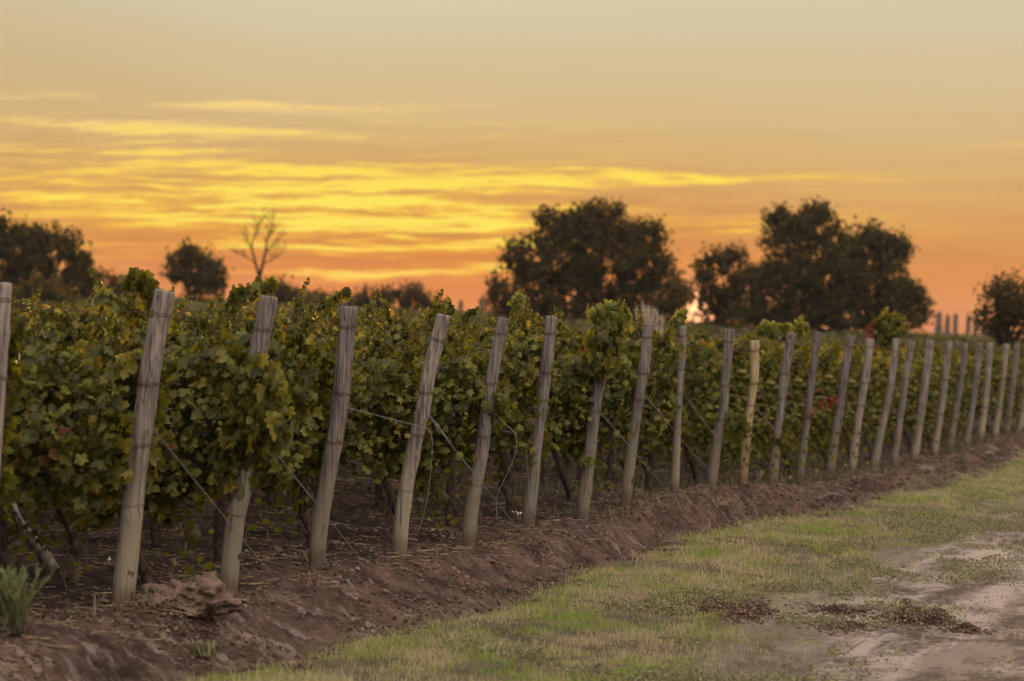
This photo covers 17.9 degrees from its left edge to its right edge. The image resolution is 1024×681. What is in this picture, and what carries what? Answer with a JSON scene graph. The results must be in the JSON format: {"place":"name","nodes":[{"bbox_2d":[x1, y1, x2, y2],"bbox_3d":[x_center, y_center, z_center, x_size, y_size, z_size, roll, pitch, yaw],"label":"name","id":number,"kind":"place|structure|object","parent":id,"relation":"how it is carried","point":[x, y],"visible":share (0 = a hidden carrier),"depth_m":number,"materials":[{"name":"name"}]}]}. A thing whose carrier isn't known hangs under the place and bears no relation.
{"place":"outdoors","nodes":[
{"label":"outdoors","id":0,"kind":"place"},
{"bbox_2d":[0,408,1023,680],"bbox_3d":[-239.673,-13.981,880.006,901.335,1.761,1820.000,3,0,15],"label":"ground","id":1,"kind":"structure","parent":0,"point":[314,628],"depth_m":23.39,"materials":[{"name":"soil"}]},
{"bbox_2d":[0,282,12,476],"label":"vineyard post","id":2,"kind":"object","parent":1,"relation":"on","point":[5,298],"visible":1,"depth_m":16.24,"materials":[{"name":"grey wood"}]},
{"bbox_2d":[0,315,36,522],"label":"grape vine","id":3,"kind":"object","parent":1,"relation":"on","point":[9,480],"visible":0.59,"depth_m":16.48,"materials":[{"name":"green plant"}]},
{"bbox_2d":[0,564,51,636],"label":"feathery shrub","id":4,"kind":"object","parent":1,"relation":"on","point":[13,611],"visible":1,"depth_m":16.10,"materials":[{"name":"green plant"}]},
{"bbox_2d":[11,293,54,317],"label":"grape vine","id":5,"kind":"object","parent":1,"relation":"on","point":[15,302],"visible":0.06,"depth_m":26.05,"materials":[{"name":"green plant"}]},
{"bbox_2d":[10,502,61,575],"bbox_3d":[-3.084,1.343,21.125,0.518,0.626,0.100,3,0,29],"label":"old vine trunk","id":6,"kind":"object","parent":1,"relation":"on","point":[44,557],"visible":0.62,"depth_m":21.07,"materials":[{"name":"brown plant"}]},
{"bbox_2d":[4,303,81,561],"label":"grape vine","id":7,"kind":"object","parent":1,"relation":"on","point":[29,557],"visible":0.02,"depth_m":20.32,"materials":[{"name":"green plant"}]},
{"bbox_2d":[11,270,80,304],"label":"bush","id":8,"kind":"object","parent":1,"relation":"on","point":[25,290],"visible":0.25,"depth_m":119.75,"materials":[{"name":"green plant"}]},
{"bbox_2d":[0,208,112,299],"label":"broad tree","id":9,"kind":"object","parent":1,"relation":"on","point":[35,247],"visible":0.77,"depth_m":164.40,"materials":[{"name":"green plant"}]},
{"bbox_2d":[16,311,103,535],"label":"grape vine","id":10,"kind":"object","parent":1,"relation":"on","point":[22,489],"depth_m":24.19,"materials":[{"name":"green plant"}]},
{"bbox_2d":[0,267,171,603],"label":"grape vine","id":11,"kind":"object","parent":1,"relation":"on","point":[45,460],"visible":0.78,"depth_m":18.19,"materials":[{"name":"green plant"}]},
{"bbox_2d":[10,267,172,556],"bbox_3d":[-3.085,0.495,22.095,1.563,2.006,1.067,3,0,15],"label":"grape vine","id":12,"kind":"object","parent":1,"relation":"on","point":[73,538],"visible":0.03,"depth_m":22.01,"materials":[{"name":"green plant"}]},
{"bbox_2d":[18,295,193,513],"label":"grape vine","id":13,"kind":"object","parent":1,"relation":"on","point":[86,305],"visible":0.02,"depth_m":25.93,"materials":[{"name":"green plant"}]},
{"bbox_2d":[89,267,128,298],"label":"tree","id":14,"kind":"object","parent":1,"relation":"on","point":[113,281],"visible":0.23,"depth_m":189.69,"materials":[{"name":"green plant"}]},
{"bbox_2d":[11,289,279,604],"bbox_3d":[-4.068,0.606,19.207,5.436,1.992,2.118,3,0,0],"label":"vineyard post","id":15,"kind":"object","parent":1,"relation":"on","point":[129,537],"visible":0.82,"depth_m":18.17,"materials":[{"name":"grey wood"}]},
{"bbox_2d":[17,276,298,589],"bbox_3d":[-2.215,0.593,20.054,1.875,2.053,1.205,3,0,15],"label":"grape vine","id":16,"kind":"object","parent":1,"relation":"on","point":[236,410],"visible":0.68,"depth_m":19.86,"materials":[{"name":"green plant"}]},
{"bbox_2d":[88,580,261,662],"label":"soil crumbs","id":17,"kind":"object","parent":1,"relation":"on","point":[150,606],"visible":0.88,"depth_m":17.60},
{"bbox_2d":[100,287,255,549],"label":"grape vine","id":18,"kind":"object","parent":1,"relation":"on","point":[155,531],"visible":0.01,"depth_m":23.90,"materials":[{"name":"green plant"}]},
{"bbox_2d":[133,570,243,618],"bbox_3d":[-1.802,1.428,18.018,0.628,0.321,0.367,3,0,-11],"label":"soil mound","id":19,"kind":"object","parent":1,"relation":"on","point":[203,595],"visible":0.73,"depth_m":17.93,"materials":[{"name":"soil"}]},
{"bbox_2d":[15,295,363,593],"bbox_3d":[-3.636,0.645,20.740,5.410,2.052,1.780,3,0,0],"label":"vineyard post","id":20,"kind":"object","parent":1,"relation":"on","point":[237,506],"visible":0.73,"depth_m":19.88,"materials":[{"name":"grey wood"}]},
{"bbox_2d":[134,286,252,512],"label":"grape vine","id":21,"kind":"object","parent":1,"relation":"on","point":[246,314],"visible":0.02,"depth_m":27.82,"materials":[{"name":"green plant"}]},
{"bbox_2d":[157,234,234,303],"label":"tree","id":22,"kind":"object","parent":1,"relation":"on","point":[203,279],"visible":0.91,"depth_m":199.59,"materials":[{"name":"green plant"}]},
{"bbox_2d":[184,638,222,656],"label":"grass tuft","id":23,"kind":"object","parent":1,"relation":"on","point":[201,648],"visible":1,"depth_m":17.38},
{"bbox_2d":[11,306,427,567],"bbox_3d":[-3.250,0.630,22.456,5.298,1.926,1.864,3,0,0],"label":"vineyard post","id":24,"kind":"object","parent":1,"relation":"on","point":[333,447],"visible":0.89,"depth_m":21.55,"materials":[{"name":"grey wood"}]},
{"bbox_2d":[126,276,351,560],"bbox_3d":[-1.932,0.543,21.766,1.563,1.969,1.067,3,0,15],"label":"grape vine","id":25,"kind":"object","parent":1,"relation":"on","point":[292,351],"visible":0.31,"depth_m":21.62,"materials":[{"name":"green plant"}]},
{"bbox_2d":[226,205,288,305],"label":"leafless tree","id":26,"kind":"object","parent":1,"relation":"on","point":[259,273],"visible":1,"depth_m":149.94,"materials":[{"name":"brown plant"}]},
{"bbox_2d":[171,304,345,536],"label":"grape vine","id":27,"kind":"object","parent":1,"relation":"on","point":[185,324],"visible":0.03,"depth_m":25.65,"materials":[{"name":"green plant"}]},
{"bbox_2d":[20,311,520,556],"bbox_3d":[-2.658,0.685,24.248,5.520,1.969,1.764,3,0,0],"label":"vineyard post","id":28,"kind":"object","parent":1,"relation":"on","point":[414,446],"visible":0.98,"depth_m":23.39,"materials":[{"name":"grey wood"}]},
{"bbox_2d":[202,293,339,505],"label":"grape vine","id":29,"kind":"object","parent":1,"relation":"on","point":[211,305],"visible":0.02,"depth_m":29.63,"materials":[{"name":"green plant"}]},
{"bbox_2d":[266,545,283,555],"bbox_3d":[-1.706,1.519,23.467,0.112,0.101,0.103,3,0,26],"label":"soil clod","id":30,"kind":"object","parent":1,"relation":"on","point":[276,549],"visible":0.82,"depth_m":23.44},
{"bbox_2d":[11,301,556,528],"bbox_3d":[-2.074,0.667,27.620,4.964,1.971,0.120,3,0,14],"label":"vineyard post","id":31,"kind":"object","parent":1,"relation":"on","point":[536,439],"visible":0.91,"depth_m":27.01,"materials":[{"name":"grey wood"}]},
{"bbox_2d":[64,310,516,544],"bbox_3d":[-2.463,0.695,25.794,5.142,1.982,0.128,3,0,14],"label":"vineyard post","id":32,"kind":"object","parent":1,"relation":"on","point":[471,511],"visible":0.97,"depth_m":25.20,"materials":[{"name":"grey wood"}]},
{"bbox_2d":[264,274,318,304],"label":"hazy bush","id":33,"kind":"object","parent":1,"relation":"on","point":[285,293],"visible":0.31,"depth_m":239.56,"materials":[{"name":"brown plant"}]},
{"bbox_2d":[207,310,424,550],"bbox_3d":[-1.443,0.680,23.665,1.590,1.835,1.161,3,0,15],"label":"grape vine","id":34,"kind":"object","parent":1,"relation":"on","point":[388,391],"visible":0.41,"depth_m":23.45,"materials":[{"name":"green plant"}]},
{"bbox_2d":[250,301,395,490],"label":"grape vine","id":35,"kind":"object","parent":1,"relation":"on","point":[381,314],"visible":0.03,"depth_m":31.27,"materials":[{"name":"green plant"}]},
{"bbox_2d":[303,287,353,305],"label":"hazy bush","id":36,"kind":"object","parent":1,"relation":"on","point":[322,295],"visible":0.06,"depth_m":249.70,"materials":[{"name":"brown plant"}]},
{"bbox_2d":[239,277,421,520],"bbox_3d":[-1.567,0.525,27.571,1.563,2.103,1.067,3,0,15],"label":"grape vine","id":37,"kind":"object","parent":1,"relation":"on","point":[389,320],"visible":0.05,"depth_m":27.50,"materials":[{"name":"green plant"}]},
{"bbox_2d":[318,303,467,512],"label":"grape vine","id":38,"kind":"object","parent":1,"relation":"on","point":[380,493],"visible":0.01,"depth_m":29.33,"materials":[{"name":"green plant"}]},
{"bbox_2d":[350,279,443,309],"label":"hazy bush","id":39,"kind":"object","parent":1,"relation":"on","point":[410,296],"visible":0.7,"depth_m":229.50,"materials":[{"name":"green plant"}]},
{"bbox_2d":[342,288,469,333],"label":"grape vine","id":40,"kind":"object","parent":1,"relation":"on","point":[369,310],"visible":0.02,"depth_m":33.62,"materials":[{"name":"green plant"}]},
{"bbox_2d":[307,299,520,542],"bbox_3d":[-0.819,0.650,25.431,1.843,1.978,1.205,3,0,15],"label":"grape vine","id":41,"kind":"object","parent":1,"relation":"on","point":[454,413],"visible":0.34,"depth_m":25.30,"materials":[{"name":"green plant"}]},
{"bbox_2d":[365,318,511,499],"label":"grape vine","id":42,"kind":"object","parent":1,"relation":"on","point":[436,494],"visible":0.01,"depth_m":31.02,"materials":[{"name":"green plant"}]},
{"bbox_2d":[172,309,724,506],"bbox_3d":[-0.420,0.713,31.313,5.881,1.915,2.318,3,0,-13],"label":"vineyard post","id":43,"kind":"object","parent":1,"relation":"on","point":[637,405],"visible":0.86,"depth_m":30.52,"materials":[{"name":"grey wood"}]},
{"bbox_2d":[373,289,560,526],"bbox_3d":[-0.425,0.582,27.202,1.563,2.044,1.067,3,0,15],"label":"grape vine","id":44,"kind":"object","parent":1,"relation":"on","point":[520,365],"visible":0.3,"depth_m":27.02,"materials":[{"name":"green plant"}]},
{"bbox_2d":[0,445,987,671],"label":"fallen twigs","id":45,"kind":"object","parent":1,"relation":"on","point":[171,576],"visible":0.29,"depth_m":23.98,"materials":[{"name":"wood"}]},
{"bbox_2d":[440,287,575,486],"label":"grape vine","id":46,"kind":"object","parent":1,"relation":"on","point":[528,310],"visible":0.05,"depth_m":33.16,"materials":[{"name":"green plant"}]},
{"bbox_2d":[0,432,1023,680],"bbox_3d":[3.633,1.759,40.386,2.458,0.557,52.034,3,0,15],"label":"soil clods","id":47,"kind":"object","parent":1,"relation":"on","point":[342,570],"visible":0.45,"depth_m":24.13,"materials":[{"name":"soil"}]},
{"bbox_2d":[356,326,671,519],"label":"vineyard post","id":48,"kind":"object","parent":1,"relation":"on","point":[586,481],"visible":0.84,"depth_m":28.87,"materials":[{"name":"grey wood"}]},
{"bbox_2d":[9,426,1023,621],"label":"row weeds","id":49,"kind":"object","parent":1,"relation":"on","point":[642,482],"visible":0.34,"depth_m":35.45,"materials":[{"name":"plant"}]},
{"bbox_2d":[11,295,1023,352],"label":"distant vines","id":50,"kind":"object","parent":1,"relation":"on","point":[957,340],"visible":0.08,"depth_m":145.45,"materials":[{"name":"plant"}]},
{"bbox_2d":[288,315,749,491],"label":"vineyard post","id":51,"kind":"object","parent":1,"relation":"on","point":[676,444],"visible":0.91,"depth_m":32.71,"materials":[{"name":"grey wood"}]},
{"bbox_2d":[425,298,633,517],"bbox_3d":[0.147,0.611,29.086,1.899,2.044,1.161,3,0,15],"label":"grape vine","id":52,"kind":"object","parent":1,"relation":"on","point":[608,321],"visible":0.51,"depth_m":28.82,"materials":[{"name":"green plant"}]},
{"bbox_2d":[288,318,777,487],"bbox_3d":[0.256,0.743,35.324,5.514,1.921,1.742,3,0,0],"label":"vineyard post","id":53,"kind":"object","parent":1,"relation":"on","point":[715,447],"visible":0.8,"depth_m":34.48,"materials":[{"name":"grey wood"}]},
{"bbox_2d":[509,439,574,473],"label":"grape vine","id":54,"kind":"object","parent":1,"relation":"on","point":[512,455],"visible":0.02,"depth_m":38.86,"materials":[{"name":"green plant"}]},
{"bbox_2d":[487,326,607,483],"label":"grape vine","id":55,"kind":"object","parent":1,"relation":"on","point":[541,478],"visible":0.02,"depth_m":35.00,"materials":[{"name":"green plant"}]},
{"bbox_2d":[483,323,646,504],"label":"grape vine","id":56,"kind":"object","parent":1,"relation":"on","point":[616,404],"visible":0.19,"depth_m":30.59,"materials":[{"name":"green plant"}]},
{"bbox_2d":[478,194,693,326],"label":"broad tree","id":57,"kind":"object","parent":1,"relation":"on","point":[582,271],"visible":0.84,"depth_m":177.28,"materials":[{"name":"green plant"}]},
{"bbox_2d":[560,330,624,473],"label":"grape vine","id":58,"kind":"object","parent":1,"relation":"on","point":[568,464],"depth_m":40.70,"materials":[{"name":"green plant"}]},
{"bbox_2d":[555,302,691,491],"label":"grape vine","id":59,"kind":"object","parent":1,"relation":"on","point":[662,380],"visible":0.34,"depth_m":32.70,"materials":[{"name":"green plant"}]},
{"bbox_2d":[577,328,681,474],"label":"grape vine","id":60,"kind":"object","parent":1,"relation":"on","point":[618,450],"visible":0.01,"depth_m":38.49,"materials":[{"name":"green plant"}]},
{"bbox_2d":[630,300,664,445],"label":"plume grass","id":61,"kind":"object","parent":1,"relation":"on","point":[652,319],"depth_m":47.98,"materials":[{"name":"plant"}]},
{"bbox_2d":[481,322,832,484],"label":"vineyard post","id":62,"kind":"object","parent":1,"relation":"on","point":[810,394],"visible":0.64,"depth_m":39.89,"materials":[{"name":"grey wood"}]},
{"bbox_2d":[571,332,752,489],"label":"grape vine","id":63,"kind":"object","parent":1,"relation":"on","point":[698,380],"visible":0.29,"depth_m":34.51,"materials":[{"name":"green plant"}]},
{"bbox_2d":[647,344,704,475],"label":"grape vine","id":64,"kind":"object","parent":1,"relation":"on","point":[652,461],"visible":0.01,"depth_m":40.38,"materials":[{"name":"green plant"}]},
{"bbox_2d":[658,269,695,316],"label":"thin tree","id":65,"kind":"object","parent":1,"relation":"on","point":[671,279],"visible":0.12,"depth_m":209.69,"materials":[{"name":"green plant"}]},
{"bbox_2d":[479,326,895,475],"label":"vineyard post","id":66,"kind":"object","parent":1,"relation":"on","point":[842,391],"visible":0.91,"depth_m":42.14,"materials":[{"name":"grey wood"}]},
{"bbox_2d":[624,325,772,483],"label":"grape vine","id":67,"kind":"object","parent":1,"relation":"on","point":[740,374],"visible":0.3,"depth_m":36.34,"materials":[{"name":"green plant"}]},
{"bbox_2d":[688,237,762,330],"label":"tree","id":68,"kind":"object","parent":1,"relation":"on","point":[723,295],"visible":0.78,"depth_m":184.51,"materials":[{"name":"green plant"}]},
{"bbox_2d":[666,319,800,479],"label":"grape vine","id":69,"kind":"object","parent":1,"relation":"on","point":[767,388],"visible":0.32,"depth_m":38.13,"materials":[{"name":"green plant"}]},
{"bbox_2d":[661,332,830,481],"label":"vineyard post","id":70,"kind":"object","parent":1,"relation":"on","point":[784,374],"visible":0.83,"depth_m":38.05,"materials":[{"name":"grey wood"}]},
{"bbox_2d":[583,331,938,464],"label":"vineyard post","id":71,"kind":"object","parent":1,"relation":"on","point":[903,394],"visible":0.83,"depth_m":47.82,"materials":[{"name":"grey wood"}]},
{"bbox_2d":[695,315,838,480],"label":"grape vine","id":72,"kind":"object","parent":1,"relation":"on","point":[798,378],"visible":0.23,"depth_m":39.97,"materials":[{"name":"green plant"}]},
{"bbox_2d":[730,340,807,485],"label":"vineyard post","id":73,"kind":"object","parent":1,"relation":"on","point":[753,371],"visible":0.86,"depth_m":36.26,"materials":[{"name":"beige wood"}]},
{"bbox_2d":[735,338,855,475],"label":"grape vine","id":74,"kind":"object","parent":1,"relation":"on","point":[826,383],"visible":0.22,"depth_m":42.19,"materials":[{"name":"green plant"}]},
{"bbox_2d":[694,337,915,470],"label":"vineyard post","id":75,"kind":"object","parent":1,"relation":"on","point":[876,455],"visible":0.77,"depth_m":45.94,"materials":[{"name":"grey wood"}]},
{"bbox_2d":[660,333,978,454],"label":"vineyard post","id":76,"kind":"object","parent":1,"relation":"on","point":[943,391],"visible":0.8,"depth_m":52.26,"materials":[{"name":"grey wood"}]},
{"bbox_2d":[767,343,876,473],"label":"grape vine","id":77,"kind":"object","parent":1,"relation":"on","point":[853,386],"visible":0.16,"depth_m":44.03,"materials":[{"name":"green plant"}]},
{"bbox_2d":[687,335,967,452],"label":"vineyard post","id":78,"kind":"object","parent":1,"relation":"on","point":[957,401],"visible":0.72,"depth_m":54.16,"materials":[{"name":"grey wood"}]},
{"bbox_2d":[721,195,936,336],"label":"broad tree","id":79,"kind":"object","parent":1,"relation":"on","point":[847,287],"visible":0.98,"depth_m":177.21,"materials":[{"name":"green plant"}]},
{"bbox_2d":[763,306,908,468],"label":"grape vine","id":80,"kind":"object","parent":1,"relation":"on","point":[885,330],"visible":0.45,"depth_m":46.23,"materials":[{"name":"green plant"}]},
{"bbox_2d":[808,339,902,456],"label":"grape vine","id":81,"kind":"object","parent":1,"relation":"on","point":[896,395],"visible":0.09,"depth_m":48.01,"materials":[{"name":"green plant"}]},
{"bbox_2d":[708,335,1004,447],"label":"vineyard post","id":82,"kind":"object","parent":1,"relation":"on","point":[974,395],"visible":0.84,"depth_m":56.37,"materials":[{"name":"grey wood"}]},
{"bbox_2d":[805,338,908,472],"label":"vineyard post","id":83,"kind":"object","parent":1,"relation":"on","point":[864,382],"visible":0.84,"depth_m":43.96,"materials":[{"name":"grey wood"}]},
{"bbox_2d":[722,335,1013,440],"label":"vineyard post","id":84,"kind":"object","parent":1,"relation":"on","point":[986,388],"visible":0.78,"depth_m":58.47,"materials":[{"name":"grey wood"}]},
{"bbox_2d":[828,345,922,460],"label":"grape vine","id":85,"kind":"object","parent":1,"relation":"on","point":[913,386],"visible":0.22,"depth_m":50.19,"materials":[{"name":"green plant"}]},
{"bbox_2d":[756,337,1009,436],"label":"vineyard post","id":86,"kind":"object","parent":1,"relation":"on","point":[996,425],"visible":0.71,"depth_m":60.73,"materials":[{"name":"grey wood"}]},
{"bbox_2d":[765,337,1019,434],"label":"vineyard post","id":87,"kind":"object","parent":1,"relation":"on","point":[1013,379],"visible":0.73,"depth_m":62.62,"materials":[{"name":"grey wood"}]},
{"bbox_2d":[834,340,962,460],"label":"vineyard post","id":88,"kind":"object","parent":1,"relation":"on","point":[922,402],"visible":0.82,"depth_m":50.01,"materials":[{"name":"grey wood"}]},
{"bbox_2d":[863,350,951,454],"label":"grape vine","id":89,"kind":"object","parent":1,"relation":"on","point":[935,375],"visible":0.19,"depth_m":52.47,"materials":[{"name":"green plant"}]},
{"bbox_2d":[873,349,969,450],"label":"grape vine","id":90,"kind":"object","parent":1,"relation":"on","point":[950,389],"visible":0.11,"depth_m":54.30,"materials":[{"name":"green plant"}]},
{"bbox_2d":[899,337,973,447],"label":"grape vine","id":91,"kind":"object","parent":1,"relation":"on","point":[967,383],"visible":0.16,"depth_m":56.55,"materials":[{"name":"green plant"}]},
{"bbox_2d":[934,311,942,333],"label":"cypress tree","id":92,"kind":"object","parent":1,"relation":"on","point":[938,328],"visible":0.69,"depth_m":1449.20,"materials":[{"name":"grey plant"}]},
{"bbox_2d":[918,339,987,439],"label":"grape vine","id":93,"kind":"object","parent":1,"relation":"on","point":[981,384],"visible":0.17,"depth_m":58.56,"materials":[{"name":"green plant"}]},
{"bbox_2d":[952,313,957,335],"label":"cypress tree","id":94,"kind":"object","parent":1,"relation":"on","point":[955,324],"visible":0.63,"depth_m":1449.28,"materials":[{"name":"grey plant"}]},
{"bbox_2d":[941,346,1005,436],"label":"grape vine","id":95,"kind":"object","parent":1,"relation":"on","point":[996,375],"visible":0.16,"depth_m":60.65,"materials":[{"name":"green plant"}]},
{"bbox_2d":[952,349,1023,434],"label":"grape vine","id":96,"kind":"object","parent":1,"relation":"on","point":[1007,380],"visible":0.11,"depth_m":62.67,"materials":[{"name":"green plant"}]},
{"bbox_2d":[955,342,1023,433],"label":"grape vine","id":97,"kind":"object","parent":1,"relation":"on","point":[1019,382],"visible":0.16,"depth_m":65.19,"materials":[{"name":"green plant"}]},
{"bbox_2d":[966,266,1023,348],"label":"tree","id":98,"kind":"object","parent":1,"relation":"on","point":[1007,304],"visible":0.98,"depth_m":109.58,"materials":[{"name":"green plant"}]},
{"bbox_2d":[983,345,1023,429],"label":"grape vine","id":99,"kind":"object","parent":1,"relation":"on","point":[1021,352],"visible":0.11,"depth_m":69.19,"materials":[{"name":"green plant"}]},
{"bbox_2d":[1004,350,1023,432],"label":"vineyard post","id":100,"kind":"object","parent":1,"relation":"on","point":[1020,425],"visible":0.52,"depth_m":65.05,"materials":[{"name":"grey wood"}]},
{"bbox_2d":[0,0,1023,336],"label":"sky","id":101,"kind":"structure","parent":0,"point":[390,141],"materials":[{"name":"orange"}]},
{"bbox_2d":[144,448,1023,680],"bbox_3d":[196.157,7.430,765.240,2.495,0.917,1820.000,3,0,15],"label":"grass verge ground","id":102,"kind":"structure","parent":0,"point":[896,553],"depth_m":21.81,"materials":[{"name":"plant"}]},
{"bbox_2d":[282,659,323,671],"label":"dry grass tuft","id":103,"kind":"object","parent":102,"relation":"on","point":[300,663],"visible":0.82,"depth_m":17.15,"materials":[{"name":"plant"}]},
{"bbox_2d":[427,478,1023,680],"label":"creeping weeds","id":104,"kind":"object","parent":102,"relation":"on","point":[874,567],"visible":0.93,"depth_m":24.51,"materials":[{"name":"plant"}]},
{"bbox_2d":[623,597,904,638],"bbox_3d":[1.731,1.844,22.252,2.035,0.118,2.975,3,0,15],"label":"soil heap","id":105,"kind":"object","parent":102,"relation":"on","point":[745,609],"visible":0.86,"depth_m":22.16,"materials":[{"name":"soil"}]},
{"bbox_2d":[682,524,1023,680],"bbox_3d":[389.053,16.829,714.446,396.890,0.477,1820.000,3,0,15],"label":"dirt road","id":106,"kind":"structure","parent":0,"point":[950,645],"depth_m":20.74,"materials":[{"name":"soil"}]},
{"bbox_2d":[856,606,1004,637],"bbox_3d":[2.785,1.889,22.120,0.920,0.123,1.815,3,0,-7],"label":"soil heap","id":107,"kind":"object","parent":106,"relation":"on","point":[940,615],"visible":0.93,"depth_m":22.10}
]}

